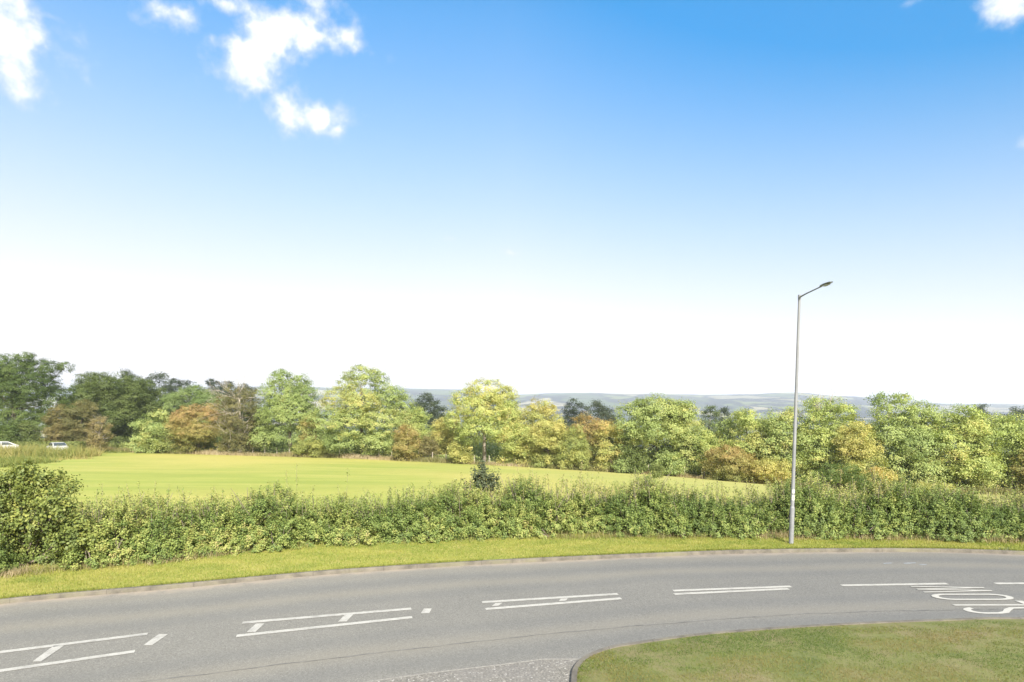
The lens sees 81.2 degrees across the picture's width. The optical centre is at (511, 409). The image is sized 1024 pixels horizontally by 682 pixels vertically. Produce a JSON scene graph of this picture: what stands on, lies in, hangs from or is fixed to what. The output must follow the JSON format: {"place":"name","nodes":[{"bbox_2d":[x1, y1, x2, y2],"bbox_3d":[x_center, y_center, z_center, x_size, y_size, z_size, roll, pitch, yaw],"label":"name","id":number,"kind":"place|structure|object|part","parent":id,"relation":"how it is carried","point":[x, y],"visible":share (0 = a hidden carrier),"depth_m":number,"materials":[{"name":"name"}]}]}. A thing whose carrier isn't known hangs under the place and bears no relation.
{"place":"outdoors","nodes":[
{"label":"outdoors","id":0,"kind":"place"},
{"bbox_2d":[376,660,577,681],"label":"side road","id":1,"kind":"structure","parent":0,"point":[548,671],"depth_m":10.35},
{"bbox_2d":[365,658,579,681],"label":"road joint","id":2,"kind":"object","parent":1,"relation":"on","point":[477,667],"visible":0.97,"depth_m":10.62,"materials":[{"name":"grey asphalt"}]},
{"bbox_2d":[0,552,1023,681],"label":"road","id":3,"kind":"structure","parent":0,"point":[201,627],"depth_m":13.59,"materials":[{"name":"grey asphalt"}]},
{"bbox_2d":[0,548,1023,603],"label":"kerb","id":4,"kind":"structure","parent":3,"relation":"on","point":[292,575],"depth_m":17.58,"materials":[{"name":"concrete"}]},
{"bbox_2d":[0,582,1023,671],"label":"road marking","id":5,"kind":"object","parent":3,"relation":"on","point":[155,639],"visible":1,"depth_m":13.11,"materials":[{"name":"paint"}]},
{"bbox_2d":[142,609,1014,681],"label":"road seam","id":6,"kind":"object","parent":3,"relation":"on","point":[568,631],"visible":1,"depth_m":12.35,"materials":[{"name":"grey asphalt"}]},
{"bbox_2d":[570,617,1023,681],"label":"kerb","id":7,"kind":"structure","parent":3,"relation":"on","point":[578,663],"depth_m":12.29,"materials":[{"name":"concrete"}]},
{"bbox_2d":[911,586,1023,613],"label":"road lettering","id":8,"kind":"object","parent":3,"relation":"on","point":[1005,610],"visible":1,"depth_m":14.40,"materials":[{"name":"paint"}]},
{"bbox_2d":[0,386,1023,547],"bbox_3d":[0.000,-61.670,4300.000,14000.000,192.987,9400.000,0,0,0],"label":"ground","id":9,"kind":"structure","parent":0,"point":[199,475],"depth_m":56.91,"materials":[{"name":"green plant"}]},
{"bbox_2d":[0,441,18,448],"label":"parked car","id":10,"kind":"object","parent":9,"relation":"on","point":[6,443],"visible":0.27,"depth_m":80.12,"materials":[{"name":"white paint"}]},
{"bbox_2d":[0,421,24,441],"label":"tree","id":11,"kind":"object","parent":9,"relation":"on","point":[8,432],"visible":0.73,"depth_m":84.38,"materials":[{"name":"green plant"}]},
{"bbox_2d":[12,421,43,441],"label":"tree","id":12,"kind":"object","parent":9,"relation":"on","point":[26,435],"visible":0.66,"depth_m":86.10,"materials":[{"name":"green plant"}]},
{"bbox_2d":[0,349,75,437],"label":"broadleaf tree","id":13,"kind":"object","parent":9,"relation":"on","point":[17,387],"visible":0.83,"depth_m":93.90,"materials":[{"name":"green plant"}]},
{"bbox_2d":[12,441,85,448],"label":"trimmed hedge","id":14,"kind":"object","parent":9,"relation":"on","point":[68,443],"visible":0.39,"depth_m":83.42,"materials":[{"name":"green plant"}]},
{"bbox_2d":[46,442,66,449],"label":"parked car","id":15,"kind":"object","parent":9,"relation":"on","point":[61,444],"visible":0.25,"depth_m":80.04,"materials":[{"name":"white paint"}]},
{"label":"rear window","id":16,"kind":"part","parent":15,"relation":"part of","materials":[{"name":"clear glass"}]},
{"bbox_2d":[40,403,75,441],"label":"willow tree","id":17,"kind":"object","parent":9,"relation":"on","point":[54,429],"visible":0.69,"depth_m":86.35,"materials":[{"name":"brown plant"}]},
{"bbox_2d":[0,442,134,467],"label":"rough weeds","id":18,"kind":"object","parent":9,"relation":"on","point":[21,454],"visible":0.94,"depth_m":70.94,"materials":[{"name":"green plant"}]},
{"bbox_2d":[56,380,96,431],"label":"broadleaf tree","id":19,"kind":"object","parent":9,"relation":"on","point":[72,390],"visible":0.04,"depth_m":98.95,"materials":[{"name":"green plant"}]},
{"bbox_2d":[58,397,104,447],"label":"willow tree","id":20,"kind":"object","parent":9,"relation":"on","point":[76,432],"visible":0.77,"depth_m":86.16,"materials":[{"name":"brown plant"}]},
{"bbox_2d":[84,416,115,451],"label":"bare shrub","id":21,"kind":"object","parent":9,"relation":"on","point":[96,440],"visible":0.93,"depth_m":83.51,"materials":[{"name":"brown plant"}]},
{"bbox_2d":[61,370,168,446],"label":"broadleaf tree","id":22,"kind":"object","parent":9,"relation":"on","point":[108,396],"visible":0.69,"depth_m":91.38,"materials":[{"name":"green plant"}]},
{"bbox_2d":[116,366,138,430],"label":"distant tree","id":23,"kind":"object","parent":9,"relation":"on","point":[129,371],"visible":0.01,"depth_m":148.74,"materials":[{"name":"green plant"}]},
{"bbox_2d":[113,374,170,435],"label":"broadleaf tree","id":24,"kind":"object","parent":9,"relation":"on","point":[153,390],"visible":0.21,"depth_m":96.67,"materials":[{"name":"green plant"}]},
{"bbox_2d":[128,406,181,453],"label":"broadleaf tree","id":25,"kind":"object","parent":9,"relation":"on","point":[155,442],"visible":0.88,"depth_m":83.54,"materials":[{"name":"green plant"}]},
{"bbox_2d":[144,371,176,409],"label":"distant tree","id":26,"kind":"object","parent":9,"relation":"on","point":[161,375],"visible":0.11,"depth_m":164.05,"materials":[{"name":"green plant"}]},
{"bbox_2d":[158,378,188,409],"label":"distant tree","id":27,"kind":"object","parent":9,"relation":"on","point":[170,387],"visible":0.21,"depth_m":159.02,"materials":[{"name":"green plant"}]},
{"bbox_2d":[178,379,202,404],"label":"distant tree","id":28,"kind":"object","parent":9,"relation":"on","point":[190,382],"visible":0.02,"depth_m":169.10,"materials":[{"name":"green plant"}]},
{"bbox_2d":[152,383,230,444],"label":"broadleaf tree","id":29,"kind":"object","parent":9,"relation":"on","point":[172,399],"visible":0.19,"depth_m":96.17,"materials":[{"name":"green plant"}]},
{"bbox_2d":[162,401,230,453],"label":"autumn tree","id":30,"kind":"object","parent":9,"relation":"on","point":[187,432],"visible":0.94,"depth_m":83.33,"materials":[{"name":"brown plant"}]},
{"bbox_2d":[201,378,222,396],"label":"distant tree","id":31,"kind":"object","parent":9,"relation":"on","point":[212,383],"visible":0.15,"depth_m":189.28,"materials":[{"name":"green plant"}]},
{"bbox_2d":[214,380,237,435],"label":"distant tree","id":32,"kind":"object","parent":9,"relation":"on","point":[220,385],"visible":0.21,"depth_m":188.48,"materials":[{"name":"green plant"}]},
{"bbox_2d":[192,365,264,454],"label":"bare tree","id":33,"kind":"object","parent":9,"relation":"on","point":[240,435],"visible":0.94,"depth_m":82.82,"materials":[{"name":"brown plant"}]},
{"bbox_2d":[232,383,255,430],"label":"distant tree","id":34,"kind":"object","parent":9,"relation":"on","point":[242,400],"visible":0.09,"depth_m":198.89,"materials":[{"name":"green plant"}]},
{"bbox_2d":[234,407,275,452],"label":"broadleaf tree","id":35,"kind":"object","parent":9,"relation":"on","point":[259,426],"visible":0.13,"depth_m":86.09,"materials":[{"name":"green plant"}]},
{"bbox_2d":[247,368,321,452],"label":"broadleaf tree","id":36,"kind":"object","parent":9,"relation":"on","point":[285,406],"visible":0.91,"depth_m":82.49,"materials":[{"name":"green plant"}]},
{"bbox_2d":[298,413,325,456],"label":"autumn tree","id":37,"kind":"object","parent":9,"relation":"on","point":[303,422],"visible":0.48,"depth_m":80.30,"materials":[{"name":"green plant"}]},
{"bbox_2d":[290,437,335,457],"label":"autumn tree","id":38,"kind":"object","parent":9,"relation":"on","point":[312,445],"visible":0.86,"depth_m":79.25,"materials":[{"name":"green plant"}]},
{"bbox_2d":[297,364,422,455],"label":"broadleaf tree","id":39,"kind":"object","parent":9,"relation":"on","point":[361,421],"visible":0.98,"depth_m":79.78,"materials":[{"name":"green plant"}]},
{"bbox_2d":[390,423,424,460],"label":"autumn tree","id":40,"kind":"object","parent":9,"relation":"on","point":[405,447],"visible":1,"depth_m":76.16,"materials":[{"name":"brown plant"}]},
{"bbox_2d":[401,406,434,456],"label":"broadleaf tree","id":41,"kind":"object","parent":9,"relation":"on","point":[422,416],"visible":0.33,"depth_m":81.91,"materials":[{"name":"green plant"}]},
{"bbox_2d":[407,392,438,434],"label":"distant tree","id":42,"kind":"object","parent":9,"relation":"on","point":[421,403],"visible":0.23,"depth_m":134.33,"materials":[{"name":"green plant"}]},
{"bbox_2d":[413,435,440,458],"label":"bare shrub","id":43,"kind":"object","parent":9,"relation":"on","point":[426,447],"visible":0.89,"depth_m":77.53,"materials":[{"name":"brown plant"}]},
{"bbox_2d":[426,399,448,450],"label":"distant tree","id":44,"kind":"object","parent":9,"relation":"on","point":[442,409],"visible":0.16,"depth_m":139.39,"materials":[{"name":"green plant"}]},
{"bbox_2d":[426,416,467,459],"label":"autumn tree","id":45,"kind":"object","parent":9,"relation":"on","point":[438,434],"visible":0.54,"depth_m":79.09,"materials":[{"name":"green plant"}]},
{"bbox_2d":[446,441,475,463],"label":"autumn tree","id":46,"kind":"object","parent":9,"relation":"on","point":[455,453],"visible":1,"depth_m":74.13,"materials":[{"name":"yellow plant"}]},
{"bbox_2d":[204,447,744,474],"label":"wire fence","id":47,"kind":"object","parent":9,"relation":"on","point":[418,456],"visible":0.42,"depth_m":78.74,"materials":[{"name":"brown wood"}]},
{"bbox_2d":[440,377,526,461],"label":"broadleaf tree","id":48,"kind":"object","parent":9,"relation":"on","point":[505,410],"visible":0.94,"depth_m":74.62,"materials":[{"name":"green plant"}]},
{"bbox_2d":[491,421,533,465],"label":"broadleaf tree","id":49,"kind":"object","parent":9,"relation":"on","point":[514,450],"visible":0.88,"depth_m":72.87,"materials":[{"name":"green plant"}]},
{"bbox_2d":[37,429,1023,489],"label":"undergrowth","id":50,"kind":"object","parent":9,"relation":"on","point":[493,455],"visible":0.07,"depth_m":82.38,"materials":[{"name":"green plant"}]},
{"bbox_2d":[515,395,566,464],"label":"autumn tree","id":51,"kind":"object","parent":9,"relation":"on","point":[533,415],"visible":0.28,"depth_m":74.83,"materials":[{"name":"yellow plant"}]},
{"bbox_2d":[521,417,571,467],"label":"autumn tree","id":52,"kind":"object","parent":9,"relation":"on","point":[539,437],"visible":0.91,"depth_m":70.94,"materials":[{"name":"yellow plant"}]},
{"bbox_2d":[94,446,1023,494],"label":"field edge straw","id":53,"kind":"object","parent":9,"relation":"on","point":[389,458],"visible":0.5,"depth_m":76.18,"materials":[{"name":"beige plant"}]},
{"bbox_2d":[555,424,594,469],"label":"autumn tree","id":54,"kind":"object","parent":9,"relation":"on","point":[574,457],"visible":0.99,"depth_m":69.59,"materials":[{"name":"green plant"}]},
{"bbox_2d":[560,397,592,445],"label":"distant tree","id":55,"kind":"object","parent":9,"relation":"on","point":[573,412],"visible":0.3,"depth_m":148.72,"materials":[{"name":"green plant"}]},
{"bbox_2d":[568,411,608,465],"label":"autumn tree","id":56,"kind":"object","parent":9,"relation":"on","point":[586,428],"visible":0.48,"depth_m":71.67,"materials":[{"name":"orange plant"}]},
{"bbox_2d":[586,400,610,448],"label":"distant tree","id":57,"kind":"object","parent":9,"relation":"on","point":[596,403],"visible":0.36,"depth_m":154.33,"materials":[{"name":"green plant"}]},
{"bbox_2d":[595,406,619,448],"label":"distant tree","id":58,"kind":"object","parent":9,"relation":"on","point":[611,418],"visible":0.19,"depth_m":158.98,"materials":[{"name":"green plant"}]},
{"bbox_2d":[590,416,626,471],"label":"autumn tree","id":59,"kind":"object","parent":9,"relation":"on","point":[606,454],"visible":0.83,"depth_m":68.86,"materials":[{"name":"yellow plant"}]},
{"bbox_2d":[616,446,650,473],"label":"tree","id":60,"kind":"object","parent":9,"relation":"on","point":[637,454],"visible":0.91,"depth_m":67.03,"materials":[{"name":"green plant"}]},
{"bbox_2d":[648,463,664,477],"bbox_3d":[14.054,5.994,57.864,1.994,1.554,1.655,0,0,0],"label":"field shrub","id":61,"kind":"object","parent":9,"relation":"on","point":[656,469],"visible":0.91,"depth_m":57.67,"materials":[{"name":"green plant"}]},
{"bbox_2d":[607,391,707,473],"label":"broadleaf tree","id":62,"kind":"object","parent":9,"relation":"on","point":[673,427],"visible":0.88,"depth_m":67.10,"materials":[{"name":"green plant"}]},
{"bbox_2d":[652,451,689,475],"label":"tree","id":63,"kind":"object","parent":9,"relation":"on","point":[675,463],"visible":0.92,"depth_m":65.25,"materials":[{"name":"green plant"}]},
{"bbox_2d":[685,427,729,475],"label":"broadleaf tree","id":64,"kind":"object","parent":9,"relation":"on","point":[705,439],"visible":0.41,"depth_m":66.94,"materials":[{"name":"green plant"}]},
{"bbox_2d":[698,405,723,461],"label":"distant tree","id":65,"kind":"object","parent":9,"relation":"on","point":[709,424],"visible":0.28,"depth_m":169.10,"materials":[{"name":"green plant"}]},
{"bbox_2d":[717,407,733,439],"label":"distant tree","id":66,"kind":"object","parent":9,"relation":"on","point":[724,410],"visible":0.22,"depth_m":169.46,"materials":[{"name":"green plant"}]},
{"bbox_2d":[696,441,758,481],"bbox_3d":[23.426,5.559,63.170,6.510,4.398,5.967,0,0,-24],"label":"autumn shrub","id":67,"kind":"object","parent":9,"relation":"on","point":[740,463],"visible":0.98,"depth_m":62.18,"materials":[{"name":"orange plant"}]},
{"bbox_2d":[710,407,778,478],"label":"broadleaf tree","id":68,"kind":"object","parent":9,"relation":"on","point":[744,421],"visible":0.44,"depth_m":65.14,"materials":[{"name":"green plant"}]},
{"bbox_2d":[744,457,797,484],"bbox_3d":[26.451,6.313,61.277,5.159,3.167,4.721,0,0,0],"label":"autumn shrub","id":69,"kind":"object","parent":9,"relation":"on","point":[769,469],"visible":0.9,"depth_m":60.40,"materials":[{"name":"yellow plant"}]},
{"bbox_2d":[750,405,825,482],"bbox_3d":[29.253,3.781,62.980,7.292,8.946,6.728,0,0,-43],"label":"broadleaf tree","id":70,"kind":"object","parent":9,"relation":"on","point":[777,426],"visible":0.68,"depth_m":61.91,"materials":[{"name":"green plant"}]},
{"bbox_2d":[791,384,864,484],"bbox_3d":[33.048,2.626,62.988,8.255,11.525,7.644,0,0,0],"label":"broadleaf tree","id":71,"kind":"object","parent":9,"relation":"on","point":[817,416],"visible":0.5,"depth_m":61.35,"materials":[{"name":"green plant"}]},
{"bbox_2d":[809,460,876,496],"bbox_3d":[20.867,4.425,37.592,4.200,2.470,3.558,0,0,0],"label":"field shrub","id":72,"kind":"object","parent":9,"relation":"on","point":[855,471],"visible":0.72,"depth_m":37.39,"materials":[{"name":"green plant"}]},
{"bbox_2d":[829,420,892,478],"bbox_3d":[34.490,4.563,59.367,6.065,7.132,5.477,0,0,0],"label":"autumn tree","id":73,"kind":"object","parent":9,"relation":"on","point":[866,449],"visible":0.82,"depth_m":58.40,"materials":[{"name":"yellow plant"}]},
{"bbox_2d":[860,465,903,489],"bbox_3d":[34.697,6.570,57.252,3.825,2.698,4.164,0,0,-42],"label":"autumn shrub","id":74,"kind":"object","parent":9,"relation":"on","point":[889,474],"visible":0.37,"depth_m":56.69,"materials":[{"name":"yellow plant"}]},
{"bbox_2d":[858,478,922,498],"bbox_3d":[21.343,4.656,33.783,3.679,1.502,3.183,0,0,0],"label":"field shrub","id":75,"kind":"object","parent":9,"relation":"on","point":[884,486],"visible":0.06,"depth_m":33.73,"materials":[{"name":"green plant"}]},
{"bbox_2d":[859,391,956,482],"bbox_3d":[39.540,3.242,60.143,8.609,10.330,9.168,0,0,30],"label":"broadleaf tree","id":76,"kind":"object","parent":9,"relation":"on","point":[902,437],"visible":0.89,"depth_m":58.45,"materials":[{"name":"green plant"}]},
{"bbox_2d":[913,479,955,493],"bbox_3d":[39.446,7.245,55.663,4.145,1.451,3.363,0,0,0],"label":"autumn shrub","id":77,"kind":"object","parent":9,"relation":"on","point":[929,484],"visible":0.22,"depth_m":55.35,"materials":[{"name":"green plant"}]},
{"bbox_2d":[902,402,1010,489],"bbox_3d":[43.834,3.779,58.823,9.242,9.300,7.888,0,0,36],"label":"broadleaf tree","id":78,"kind":"object","parent":9,"relation":"on","point":[983,461],"visible":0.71,"depth_m":57.33,"materials":[{"name":"green plant"}]},
{"bbox_2d":[961,404,998,443],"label":"distant tree","id":79,"kind":"object","parent":9,"relation":"on","point":[981,409],"visible":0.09,"depth_m":188.70,"materials":[{"name":"green plant"}]},
{"bbox_2d":[971,410,1023,490],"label":"broadleaf tree","id":80,"kind":"object","parent":9,"relation":"on","point":[1011,425],"visible":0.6,"depth_m":57.67,"materials":[{"name":"green plant"}]},
{"bbox_2d":[996,405,1023,454],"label":"distant tree","id":81,"kind":"object","parent":9,"relation":"on","point":[1020,413],"visible":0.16,"depth_m":179.30,"materials":[{"name":"green plant"}]},
{"bbox_2d":[1003,448,1023,494],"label":"autumn tree","id":82,"kind":"object","parent":9,"relation":"on","point":[1018,469],"visible":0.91,"depth_m":56.37,"materials":[{"name":"green plant"}]},
{"bbox_2d":[0,527,1023,598],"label":"verge","id":83,"kind":"structure","parent":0,"point":[301,558],"depth_m":18.19,"materials":[{"name":"green plant"}]},
{"bbox_2d":[0,459,104,564],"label":"leafy bush","id":84,"kind":"object","parent":83,"relation":"on","point":[12,499],"visible":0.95,"depth_m":16.92,"materials":[{"name":"green plant"}]},
{"bbox_2d":[456,459,501,501],"bbox_3d":[-1.287,3.256,23.627,1.888,2.642,1.292,0,0,0],"label":"sapling","id":85,"kind":"object","parent":83,"relation":"on","point":[484,479],"visible":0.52,"depth_m":23.46,"materials":[{"name":"green plant"}]},
{"bbox_2d":[0,460,1023,572],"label":"roadside hedge","id":86,"kind":"object","parent":83,"relation":"on","point":[515,512],"visible":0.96,"depth_m":20.72,"materials":[{"name":"green plant"}]},
{"bbox_2d":[789,281,832,543],"bbox_3d":[9.494,0.381,19.027,0.416,8.527,2.058,0,0,-2],"label":"street lamp","id":87,"kind":"object","parent":83,"relation":"on","point":[791,524],"visible":0.95,"depth_m":19.93,"materials":[{"name":"metal"}]},
{"bbox_2d":[791,514,793,531],"bbox_3d":[9.355,3.782,19.903,0.108,0.580,0.013,0,0,0],"label":"access door","id":88,"kind":"structure","parent":87,"relation":"in","point":[792,520],"depth_m":19.90,"materials":[{"name":"metal"}]},
{"bbox_2d":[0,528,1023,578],"bbox_3d":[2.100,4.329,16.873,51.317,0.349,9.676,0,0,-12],"label":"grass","id":89,"kind":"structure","parent":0,"point":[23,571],"depth_m":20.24,"materials":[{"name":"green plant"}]},
{"bbox_2d":[0,0,1023,403],"label":"sky","id":90,"kind":"structure","parent":0,"point":[532,196],"materials":[{"name":"blue"}]},
{"bbox_2d":[576,619,1023,681],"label":"lawn","id":91,"kind":"structure","parent":0,"point":[673,668],"depth_m":10.83,"materials":[{"name":"green plant"}]}
]}

